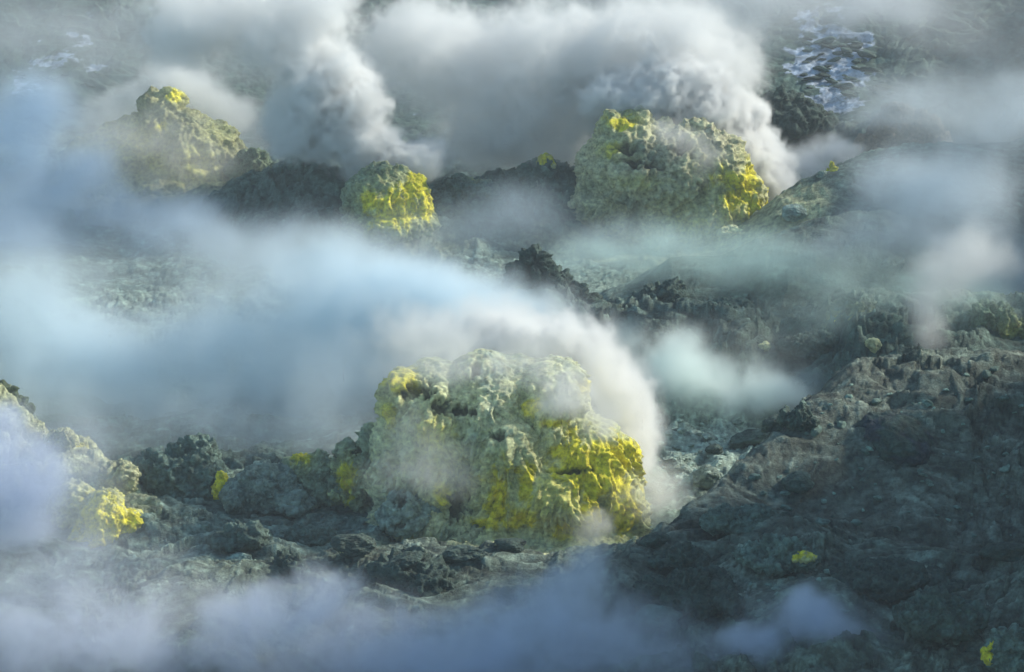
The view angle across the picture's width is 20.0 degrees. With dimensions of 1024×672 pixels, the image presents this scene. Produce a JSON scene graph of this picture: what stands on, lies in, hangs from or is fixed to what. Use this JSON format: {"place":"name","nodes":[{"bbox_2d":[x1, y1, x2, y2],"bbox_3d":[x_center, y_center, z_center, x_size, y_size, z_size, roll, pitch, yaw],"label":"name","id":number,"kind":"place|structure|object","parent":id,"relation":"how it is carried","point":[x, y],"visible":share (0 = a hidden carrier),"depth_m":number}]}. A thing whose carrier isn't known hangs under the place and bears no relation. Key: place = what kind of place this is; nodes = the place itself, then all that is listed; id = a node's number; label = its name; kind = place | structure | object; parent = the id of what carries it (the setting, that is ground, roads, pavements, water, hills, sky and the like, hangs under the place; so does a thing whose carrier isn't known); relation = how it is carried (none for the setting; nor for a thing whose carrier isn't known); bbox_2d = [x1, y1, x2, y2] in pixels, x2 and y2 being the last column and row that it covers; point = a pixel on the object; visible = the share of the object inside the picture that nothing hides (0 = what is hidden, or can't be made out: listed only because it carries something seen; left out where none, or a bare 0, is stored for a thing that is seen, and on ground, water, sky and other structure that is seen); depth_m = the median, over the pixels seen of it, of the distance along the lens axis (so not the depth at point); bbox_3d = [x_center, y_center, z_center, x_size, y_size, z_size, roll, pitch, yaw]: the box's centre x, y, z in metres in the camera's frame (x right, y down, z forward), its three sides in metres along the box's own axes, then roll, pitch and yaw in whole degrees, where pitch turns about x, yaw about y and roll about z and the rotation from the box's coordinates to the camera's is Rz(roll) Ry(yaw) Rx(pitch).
{"place":"outdoors","nodes":[
{"label":"outdoors","id":0,"kind":"place"},
{"bbox_2d":[0,383,163,515],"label":"yellowish hill","id":1,"kind":"structure","parent":0,"point":[28,459],"depth_m":84.88},
{"bbox_2d":[0,379,35,414],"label":"rock outcrop","id":2,"kind":"object","parent":1,"relation":"on","point":[22,400],"visible":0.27,"depth_m":89.09},
{"bbox_2d":[43,427,98,453],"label":"rock outcrop","id":3,"kind":"object","parent":1,"relation":"on","point":[67,438],"visible":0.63,"depth_m":85.38},
{"bbox_2d":[94,458,142,494],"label":"rock outcrop","id":4,"kind":"object","parent":1,"relation":"on","point":[121,475],"visible":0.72,"depth_m":83.50},
{"bbox_2d":[139,151,650,267],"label":"hazy hill","id":5,"kind":"structure","parent":0,"point":[281,212],"depth_m":118.18},
{"bbox_2d":[201,169,264,207],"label":"rock outcrop","id":6,"kind":"object","parent":5,"relation":"on","point":[248,180],"visible":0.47,"depth_m":121.27},
{"bbox_2d":[288,154,330,170],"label":"rock outcrop","id":7,"kind":"object","parent":5,"relation":"on","point":[317,157],"visible":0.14,"depth_m":121.68},
{"bbox_2d":[431,172,508,203],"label":"rock outcrop","id":8,"kind":"object","parent":5,"relation":"on","point":[457,187],"visible":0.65,"depth_m":119.81},
{"bbox_2d":[494,157,573,189],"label":"rock outcrop","id":9,"kind":"object","parent":5,"relation":"on","point":[528,173],"visible":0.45,"depth_m":121.03},
{"bbox_2d":[536,152,556,168],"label":"sulfur chimney","id":10,"kind":"object","parent":9,"relation":"on","point":[543,157],"visible":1,"depth_m":121.06},
{"bbox_2d":[0,117,855,593],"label":"ground","id":11,"kind":"structure","parent":0,"point":[132,327],"depth_m":104.01},
{"bbox_2d":[46,477,143,548],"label":"sulfur mound","id":12,"kind":"object","parent":11,"relation":"on","point":[100,516],"visible":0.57,"depth_m":80.96},
{"bbox_2d":[49,86,247,198],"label":"sulfur mound","id":13,"kind":"object","parent":11,"relation":"on","point":[165,141],"visible":0.6,"depth_m":127.25},
{"bbox_2d":[222,147,278,179],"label":"rock outcrop","id":14,"kind":"object","parent":13,"relation":"on","point":[248,160],"visible":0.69,"depth_m":126.64},
{"bbox_2d":[129,432,234,500],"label":"rock outcrop","id":15,"kind":"object","parent":11,"relation":"on","point":[188,466],"visible":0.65,"depth_m":84.12},
{"bbox_2d":[201,521,210,526],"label":"stone","id":16,"kind":"object","parent":11,"relation":"on","point":[206,523],"visible":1,"depth_m":80.57},
{"bbox_2d":[211,470,228,499],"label":"sulfur deposit","id":17,"kind":"object","parent":11,"relation":"on","point":[221,477],"visible":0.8,"depth_m":83.70},
{"bbox_2d":[205,519,272,552],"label":"rock outcrop","id":18,"kind":"object","parent":11,"relation":"on","point":[235,536],"visible":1,"depth_m":79.21},
{"bbox_2d":[218,459,317,517],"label":"rock outcrop","id":19,"kind":"object","parent":11,"relation":"on","point":[262,487],"visible":0.93,"depth_m":82.90},
{"bbox_2d":[274,488,308,517],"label":"boulder","id":20,"kind":"object","parent":11,"relation":"on","point":[297,497],"visible":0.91,"depth_m":82.83},
{"bbox_2d":[284,523,336,545],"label":"rock outcrop","id":21,"kind":"object","parent":11,"relation":"on","point":[313,534],"visible":0.92,"depth_m":80.34},
{"bbox_2d":[282,448,342,508],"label":"rock outcrop","id":22,"kind":"object","parent":11,"relation":"on","point":[316,479],"visible":0.59,"depth_m":83.70},
{"bbox_2d":[326,422,374,513],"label":"rock outcrop","id":23,"kind":"object","parent":11,"relation":"on","point":[348,463],"visible":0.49,"depth_m":83.47},
{"bbox_2d":[339,160,441,256],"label":"sulfur mound","id":24,"kind":"object","parent":11,"relation":"on","point":[387,203],"visible":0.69,"depth_m":116.19},
{"bbox_2d":[374,489,441,538],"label":"rock outcrop","id":25,"kind":"object","parent":11,"relation":"on","point":[399,513],"visible":0.97,"depth_m":80.65},
{"bbox_2d":[363,348,653,552],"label":"sulfur mound","id":26,"kind":"object","parent":11,"relation":"on","point":[531,451],"visible":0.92,"depth_m":80.96},
{"bbox_2d":[650,438,658,443],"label":"stone","id":27,"kind":"object","parent":11,"relation":"on","point":[654,440],"visible":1,"depth_m":89.01},
{"bbox_2d":[567,105,768,255],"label":"sulfur mound","id":28,"kind":"object","parent":11,"relation":"on","point":[646,179],"visible":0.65,"depth_m":117.62},
{"bbox_2d":[671,464,679,470],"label":"stone","id":29,"kind":"object","parent":11,"relation":"on","point":[676,467],"visible":1,"depth_m":87.15},
{"bbox_2d":[677,428,686,433],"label":"stone","id":30,"kind":"object","parent":11,"relation":"on","point":[681,430],"visible":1,"depth_m":89.54},
{"bbox_2d":[702,433,709,440],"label":"stone","id":31,"kind":"object","parent":11,"relation":"on","point":[705,436],"visible":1,"depth_m":89.78},
{"bbox_2d":[693,464,723,490],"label":"boulder","id":32,"kind":"object","parent":11,"relation":"on","point":[706,477],"visible":0.77,"depth_m":85.59},
{"bbox_2d":[705,444,722,454],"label":"boulder","id":33,"kind":"object","parent":11,"relation":"on","point":[715,449],"visible":1,"depth_m":88.32},
{"bbox_2d":[729,429,769,448],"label":"boulder","id":34,"kind":"object","parent":11,"relation":"on","point":[745,438],"visible":0.81,"depth_m":89.06},
{"bbox_2d":[0,0,1023,141],"bbox_3d":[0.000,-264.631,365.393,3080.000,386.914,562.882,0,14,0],"label":"snow slope","id":35,"kind":"structure","parent":0,"point":[267,70],"depth_m":145.26},
{"bbox_2d":[802,41,812,44],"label":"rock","id":36,"kind":"object","parent":35,"relation":"on","point":[807,42],"visible":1,"depth_m":148.07},
{"bbox_2d":[804,56,817,60],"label":"rock","id":37,"kind":"object","parent":35,"relation":"on","point":[811,57],"visible":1,"depth_m":147.01},
{"bbox_2d":[803,75,822,79],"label":"rock","id":38,"kind":"object","parent":35,"relation":"on","point":[816,77],"visible":1,"depth_m":145.72},
{"bbox_2d":[812,65,829,71],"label":"rock","id":39,"kind":"object","parent":35,"relation":"on","point":[824,69],"visible":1,"depth_m":146.32},
{"bbox_2d":[815,72,830,76],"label":"rock","id":40,"kind":"object","parent":35,"relation":"on","point":[823,74],"visible":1,"depth_m":145.92},
{"bbox_2d":[813,36,835,43],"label":"rock","id":41,"kind":"object","parent":35,"relation":"on","point":[829,39],"visible":1,"depth_m":147.95},
{"bbox_2d":[825,77,837,82],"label":"rock","id":42,"kind":"object","parent":35,"relation":"on","point":[828,79],"visible":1,"depth_m":145.60},
{"bbox_2d":[827,57,840,61],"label":"rock","id":43,"kind":"object","parent":35,"relation":"on","point":[835,59],"visible":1,"depth_m":146.77},
{"bbox_2d":[832,51,843,54],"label":"rock","id":44,"kind":"object","parent":35,"relation":"on","point":[837,53],"visible":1,"depth_m":147.28},
{"bbox_2d":[834,82,854,88],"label":"rock","id":45,"kind":"object","parent":35,"relation":"on","point":[848,85],"visible":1,"depth_m":145.05},
{"bbox_2d":[840,47,852,52],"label":"rock","id":46,"kind":"object","parent":35,"relation":"on","point":[846,50],"visible":1,"depth_m":147.23},
{"bbox_2d":[842,53,853,57],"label":"rock","id":47,"kind":"object","parent":35,"relation":"on","point":[847,55],"visible":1,"depth_m":147.20},
{"bbox_2d":[840,90,856,96],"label":"rock","id":48,"kind":"object","parent":35,"relation":"on","point":[848,93],"visible":1,"depth_m":144.51},
{"bbox_2d":[843,76,857,79],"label":"rock","id":49,"kind":"object","parent":35,"relation":"on","point":[849,78],"visible":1,"depth_m":145.77},
{"bbox_2d":[850,42,862,48],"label":"rock","id":50,"kind":"object","parent":35,"relation":"on","point":[857,45],"visible":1,"depth_m":147.63},
{"bbox_2d":[851,58,862,62],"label":"rock","id":51,"kind":"object","parent":35,"relation":"on","point":[857,60],"visible":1,"depth_m":146.61},
{"bbox_2d":[859,66,872,71],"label":"rock","id":52,"kind":"object","parent":35,"relation":"on","point":[865,68],"visible":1,"depth_m":146.08},
{"bbox_2d":[856,50,876,57],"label":"rock","id":53,"kind":"object","parent":35,"relation":"on","point":[867,53],"visible":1,"depth_m":146.97},
{"bbox_2d":[0,510,1023,671],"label":"foreground hill","id":54,"kind":"structure","parent":0,"point":[491,612],"depth_m":70.96},
{"bbox_2d":[271,548,314,583],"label":"rock outcrop","id":55,"kind":"object","parent":54,"relation":"on","point":[294,566],"visible":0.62,"depth_m":73.92},
{"bbox_2d":[330,533,376,557],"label":"boulder","id":56,"kind":"object","parent":54,"relation":"on","point":[353,545],"visible":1,"depth_m":74.83},
{"bbox_2d":[345,545,459,597],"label":"rock outcrop","id":57,"kind":"object","parent":54,"relation":"on","point":[428,575],"visible":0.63,"depth_m":73.40},
{"bbox_2d":[383,551,425,569],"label":"boulder","id":58,"kind":"object","parent":54,"relation":"on","point":[408,560],"visible":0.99,"depth_m":73.50},
{"bbox_2d":[437,545,484,562],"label":"boulder","id":59,"kind":"object","parent":54,"relation":"on","point":[457,553],"visible":1,"depth_m":74.44},
{"bbox_2d":[494,538,526,552],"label":"boulder","id":60,"kind":"object","parent":54,"relation":"on","point":[513,545],"visible":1,"depth_m":76.14},
{"bbox_2d":[633,604,682,630],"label":"boulder","id":61,"kind":"object","parent":54,"relation":"on","point":[661,617],"visible":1,"depth_m":69.95},
{"bbox_2d":[647,541,709,570],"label":"rock outcrop","id":62,"kind":"object","parent":54,"relation":"on","point":[680,556],"visible":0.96,"depth_m":72.43},
{"bbox_2d":[629,565,745,620],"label":"rock outcrop","id":63,"kind":"object","parent":54,"relation":"on","point":[700,593],"visible":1,"depth_m":70.43},
{"bbox_2d":[699,502,781,535],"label":"rock outcrop","id":64,"kind":"object","parent":54,"relation":"on","point":[724,518],"visible":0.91,"depth_m":73.84},
{"bbox_2d":[732,532,821,577],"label":"rock outcrop","id":65,"kind":"object","parent":54,"relation":"on","point":[769,554],"visible":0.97,"depth_m":71.35},
{"bbox_2d":[792,550,816,563],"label":"sulfur crystal","id":66,"kind":"object","parent":65,"relation":"on","point":[805,556],"visible":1,"depth_m":71.02},
{"bbox_2d":[822,554,963,602],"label":"rock outcrop","id":67,"kind":"object","parent":54,"relation":"on","point":[892,578],"visible":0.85,"depth_m":70.60},
{"bbox_2d":[892,585,989,645],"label":"rock outcrop","id":68,"kind":"object","parent":54,"relation":"on","point":[936,613],"visible":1,"depth_m":67.84},
{"bbox_2d":[978,541,1023,562],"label":"boulder","id":69,"kind":"object","parent":54,"relation":"on","point":[1011,552],"visible":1,"depth_m":71.69},
{"bbox_2d":[980,623,1023,671],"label":"rock outcrop","id":70,"kind":"object","parent":54,"relation":"on","point":[1007,650],"visible":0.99,"depth_m":66.70},
{"bbox_2d":[980,641,993,665],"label":"sulfur crystal","id":71,"kind":"object","parent":70,"relation":"on","point":[986,654],"visible":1,"depth_m":66.81},
{"bbox_2d":[654,420,663,425],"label":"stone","id":72,"kind":"object","parent":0,"point":[659,423],"visible":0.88,"depth_m":91.75},
{"bbox_2d":[442,282,1023,434],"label":"hill","id":73,"kind":"structure","parent":0,"point":[739,374],"depth_m":94.75},
{"bbox_2d":[488,243,573,308],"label":"rock outcrop","id":74,"kind":"object","parent":73,"relation":"on","point":[534,266],"visible":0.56,"depth_m":98.87},
{"bbox_2d":[570,280,603,304],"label":"rock outcrop","id":75,"kind":"object","parent":73,"relation":"on","point":[580,291],"visible":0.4,"depth_m":98.97},
{"bbox_2d":[597,317,676,345],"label":"rock outcrop","id":76,"kind":"object","parent":73,"relation":"on","point":[639,331],"visible":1,"depth_m":95.36},
{"bbox_2d":[639,275,689,302],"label":"rock outcrop","id":77,"kind":"object","parent":73,"relation":"on","point":[670,290],"visible":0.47,"depth_m":98.33},
{"bbox_2d":[700,418,709,424],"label":"stone","id":78,"kind":"object","parent":73,"relation":"on","point":[706,421],"visible":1,"depth_m":92.07},
{"bbox_2d":[730,418,739,424],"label":"stone","id":79,"kind":"object","parent":73,"relation":"on","point":[735,421],"visible":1,"depth_m":91.35},
{"bbox_2d":[708,296,765,317],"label":"rock outcrop","id":80,"kind":"object","parent":73,"relation":"on","point":[741,302],"visible":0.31,"depth_m":97.68},
{"bbox_2d":[751,336,766,343],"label":"boulder","id":81,"kind":"object","parent":73,"relation":"on","point":[760,340],"visible":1,"depth_m":95.23},
{"bbox_2d":[758,341,770,351],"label":"boulder","id":82,"kind":"object","parent":73,"relation":"on","point":[765,345],"visible":1,"depth_m":95.04},
{"bbox_2d":[772,329,839,359],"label":"rock outcrop","id":83,"kind":"object","parent":73,"relation":"on","point":[815,344],"visible":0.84,"depth_m":94.36},
{"bbox_2d":[813,289,876,330],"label":"rock outcrop","id":84,"kind":"object","parent":73,"relation":"on","point":[860,301],"visible":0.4,"depth_m":95.62},
{"bbox_2d":[865,337,881,352],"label":"boulder","id":85,"kind":"object","parent":73,"relation":"on","point":[873,345],"visible":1,"depth_m":92.72},
{"bbox_2d":[966,298,1023,338],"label":"rock outcrop","id":86,"kind":"object","parent":73,"relation":"on","point":[1002,319],"visible":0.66,"depth_m":94.43},
{"bbox_2d":[547,54,1023,163],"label":"back hill","id":87,"kind":"structure","parent":0,"point":[670,86],"depth_m":138.22},
{"bbox_2d":[710,84,838,145],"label":"rock outcrop","id":88,"kind":"object","parent":87,"relation":"on","point":[780,114],"visible":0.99,"depth_m":135.02},
{"bbox_2d":[550,347,1023,652],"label":"hill","id":89,"kind":"structure","parent":0,"point":[590,603],"depth_m":78.10},
{"bbox_2d":[637,531,669,548],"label":"boulder","id":90,"kind":"object","parent":89,"relation":"on","point":[656,539],"visible":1,"depth_m":73.30},
{"bbox_2d":[749,473,761,479],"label":"stone","id":91,"kind":"object","parent":89,"relation":"on","point":[753,476],"visible":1,"depth_m":76.98},
{"bbox_2d":[761,414,783,432],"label":"boulder","id":92,"kind":"object","parent":89,"relation":"on","point":[770,424],"visible":0.78,"depth_m":79.80},
{"bbox_2d":[780,491,790,494],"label":"stone","id":93,"kind":"object","parent":89,"relation":"on","point":[785,493],"visible":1,"depth_m":76.86},
{"bbox_2d":[780,504,792,510],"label":"stone","id":94,"kind":"object","parent":89,"relation":"on","point":[787,507],"visible":1,"depth_m":76.33},
{"bbox_2d":[780,470,814,493],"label":"boulder","id":95,"kind":"object","parent":89,"relation":"on","point":[799,482],"visible":1,"depth_m":76.89},
{"bbox_2d":[777,400,819,430],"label":"rock outcrop","id":96,"kind":"object","parent":89,"relation":"on","point":[800,417],"visible":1,"depth_m":79.00},
{"bbox_2d":[810,425,821,436],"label":"stone","id":97,"kind":"object","parent":89,"relation":"on","point":[815,431],"visible":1,"depth_m":78.97},
{"bbox_2d":[815,518,829,525],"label":"stone","id":98,"kind":"object","parent":89,"relation":"on","point":[821,521],"visible":0.94,"depth_m":75.54},
{"bbox_2d":[837,421,845,427],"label":"stone","id":99,"kind":"object","parent":89,"relation":"on","point":[841,424],"visible":1,"depth_m":79.41},
{"bbox_2d":[850,519,861,525],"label":"stone","id":100,"kind":"object","parent":89,"relation":"on","point":[856,522],"visible":1,"depth_m":76.10},
{"bbox_2d":[859,447,869,454],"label":"stone","id":101,"kind":"object","parent":89,"relation":"on","point":[864,450],"visible":1,"depth_m":78.61},
{"bbox_2d":[871,398,881,404],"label":"stone","id":102,"kind":"object","parent":89,"relation":"on","point":[875,401],"visible":1,"depth_m":80.26},
{"bbox_2d":[873,495,881,500],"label":"stone","id":103,"kind":"object","parent":89,"relation":"on","point":[878,497],"visible":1,"depth_m":77.47},
{"bbox_2d":[859,410,933,466],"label":"boulder","id":104,"kind":"object","parent":89,"relation":"on","point":[901,439],"visible":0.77,"depth_m":78.80},
{"bbox_2d":[922,399,933,406],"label":"stone","id":105,"kind":"object","parent":89,"relation":"on","point":[930,402],"visible":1,"depth_m":80.11},
{"bbox_2d":[982,370,991,378],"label":"stone","id":106,"kind":"object","parent":89,"relation":"on","point":[986,374],"visible":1,"depth_m":81.80},
{"bbox_2d":[990,366,998,371],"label":"stone","id":107,"kind":"object","parent":89,"relation":"on","point":[995,368],"visible":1,"depth_m":82.14},
{"bbox_2d":[996,395,1008,400],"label":"stone","id":108,"kind":"object","parent":89,"relation":"on","point":[1002,397],"visible":1,"depth_m":80.86},
{"bbox_2d":[999,464,1009,472],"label":"stone","id":109,"kind":"object","parent":89,"relation":"on","point":[1005,468],"visible":1,"depth_m":78.51},
{"bbox_2d":[598,209,1023,314],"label":"smooth hill","id":110,"kind":"structure","parent":0,"point":[819,261],"depth_m":104.50},
{"bbox_2d":[699,137,1023,254],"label":"hill","id":111,"kind":"structure","parent":0,"point":[979,184],"depth_m":116.56},
{"bbox_2d":[716,224,742,240],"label":"boulder","id":112,"kind":"object","parent":111,"relation":"on","point":[725,232],"visible":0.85,"depth_m":116.72},
{"bbox_2d":[782,203,806,221],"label":"boulder","id":113,"kind":"object","parent":111,"relation":"on","point":[795,212],"visible":1,"depth_m":114.62},
{"bbox_2d":[816,170,826,177],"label":"boulder","id":114,"kind":"object","parent":111,"relation":"on","point":[821,173],"visible":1,"depth_m":117.27},
{"bbox_2d":[826,161,838,171],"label":"sulfur chimney","id":115,"kind":"object","parent":111,"relation":"on","point":[832,167],"visible":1,"depth_m":117.76},
{"bbox_2d":[853,101,952,152],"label":"rock outcrop","id":116,"kind":"object","parent":111,"relation":"on","point":[894,123],"visible":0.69,"depth_m":124.38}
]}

